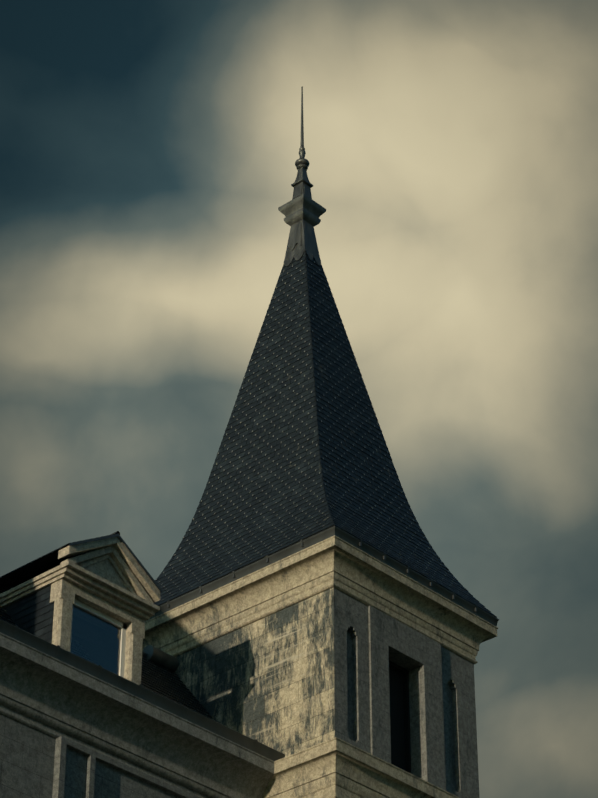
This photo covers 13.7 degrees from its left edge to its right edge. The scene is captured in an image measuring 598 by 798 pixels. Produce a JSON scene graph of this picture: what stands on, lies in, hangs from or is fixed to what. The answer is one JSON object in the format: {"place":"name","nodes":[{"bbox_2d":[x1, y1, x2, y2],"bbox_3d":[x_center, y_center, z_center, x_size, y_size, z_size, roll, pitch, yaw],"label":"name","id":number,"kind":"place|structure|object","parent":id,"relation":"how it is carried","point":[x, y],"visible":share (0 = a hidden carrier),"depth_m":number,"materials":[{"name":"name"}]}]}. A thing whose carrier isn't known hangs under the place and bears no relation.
{"place":"outdoors","nodes":[
{"label":"outdoors","id":0,"kind":"place"},
{"bbox_2d":[0,536,159,684],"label":"dormer frame","id":1,"kind":"object","parent":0,"point":[110,577],"visible":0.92,"depth_m":34.18,"materials":[{"name":"beige stone"}]},
{"bbox_2d":[70,599,125,677],"bbox_3d":[-3.563,3.904,34.380,2.200,1.870,1.420,-27,-42,34],"label":"dormer window","id":2,"kind":"structure","parent":1,"relation":"in","point":[99,636],"depth_m":34.54,"materials":[{"name":"blue glass"}]},
{"bbox_2d":[0,714,198,797],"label":"facade wall","id":3,"kind":"structure","parent":0,"point":[34,763],"depth_m":32.22,"materials":[{"name":"stone"}]},
{"bbox_2d":[0,632,273,797],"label":"cornice","id":4,"kind":"structure","parent":3,"relation":"attached to","point":[47,694],"depth_m":33.08,"materials":[{"name":"stone"}]},
{"bbox_2d":[0,619,284,760],"bbox_3d":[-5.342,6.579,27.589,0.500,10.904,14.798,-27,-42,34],"label":"gutter","id":5,"kind":"object","parent":4,"relation":"attached to","point":[99,672],"visible":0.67,"depth_m":33.20,"materials":[{"name":"metal"}]},
{"bbox_3d":[-9.633,3.172,34.852,11.720,3.248,14.400,-27,-42,34],"label":"roof underlay","id":6,"kind":"object","parent":4,"relation":"on","visible":0},
{"bbox_2d":[1,585,146,657],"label":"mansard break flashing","id":7,"kind":"object","parent":6,"relation":"attached to","point":[7,587],"depth_m":35.47,"materials":[{"name":"metal"}]},
{"bbox_2d":[0,534,160,642],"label":"dormer roof slates","id":8,"kind":"object","parent":6,"relation":"attached to","point":[33,614],"visible":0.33,"depth_m":34.01,"materials":[{"name":"black tile"}]},
{"bbox_2d":[0,588,214,720],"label":"roof slates","id":9,"kind":"object","parent":6,"relation":"on","point":[157,682],"visible":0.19,"depth_m":36.32,"materials":[{"name":"black stone"}]},
{"bbox_2d":[143,645,177,671],"bbox_3d":[-2.084,3.901,37.350,0.260,0.253,0.530,-27,-42,34],"label":"lead roll","id":10,"kind":"object","parent":6,"relation":"on","point":[162,659],"visible":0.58,"depth_m":37.24,"materials":[{"name":"grey metal"}]},
{"bbox_2d":[65,531,162,593],"bbox_3d":[-3.602,2.644,35.259,2.966,0.622,1.790,-27,-42,34],"label":"dormer roof edge","id":11,"kind":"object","parent":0,"point":[116,533],"depth_m":34.57,"materials":[{"name":"grey metal"}]},
{"bbox_2d":[0,0,597,797],"label":"sky","id":12,"kind":"structure","parent":0,"point":[149,149],"materials":[{"name":"grey"}]},
{"bbox_2d":[174,587,479,797],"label":"tower walls","id":13,"kind":"structure","parent":0,"point":[305,674],"depth_m":36.05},
{"bbox_2d":[142,535,497,663],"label":"tower cornice","id":14,"kind":"structure","parent":13,"relation":"attached to","point":[347,568],"depth_m":36.84,"materials":[{"name":"beige stone"}]},
{"bbox_2d":[149,526,498,626],"bbox_3d":[0.055,3.524,38.324,4.718,0.172,3.824,-27,-42,34],"label":"roof gutter","id":15,"kind":"object","parent":14,"relation":"attached to","point":[302,544],"visible":0.4,"depth_m":36.89,"materials":[{"name":"grey metal"}]},
{"bbox_2d":[263,737,459,797],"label":"tower base","id":16,"kind":"object","parent":13,"relation":"attached to","point":[335,767],"visible":0.84,"depth_m":34.48,"materials":[{"name":"beige stone"}]},
{"bbox_2d":[159,253,496,617],"bbox_3d":[0.055,0.522,40.316,4.644,7.030,3.756,-27,-42,34],"label":"roof underlayer","id":17,"kind":"object","parent":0,"point":[309,536],"visible":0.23,"depth_m":38.95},
{"bbox_2d":[153,252,496,616],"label":"tower roof slates","id":18,"kind":"object","parent":17,"relation":"on","point":[340,422],"visible":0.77,"depth_m":39.07,"materials":[{"name":"black tile"}]},
{"bbox_2d":[284,249,320,265],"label":"flashing","id":19,"kind":"object","parent":18,"relation":"on","point":[296,256],"visible":0.52,"depth_m":42.05,"materials":[{"name":"grey metal"}]},
{"bbox_3d":[0.055,13.584,31.651,4.094,16.120,3.200,-27,-42,34],"label":"tower","id":20,"kind":"object","parent":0,"visible":0},
{"bbox_2d":[278,86,325,259],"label":"finial","id":21,"kind":"object","parent":20,"relation":"on","point":[302,211],"visible":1,"depth_m":42.58,"materials":[{"name":"grey metal"}]}
]}

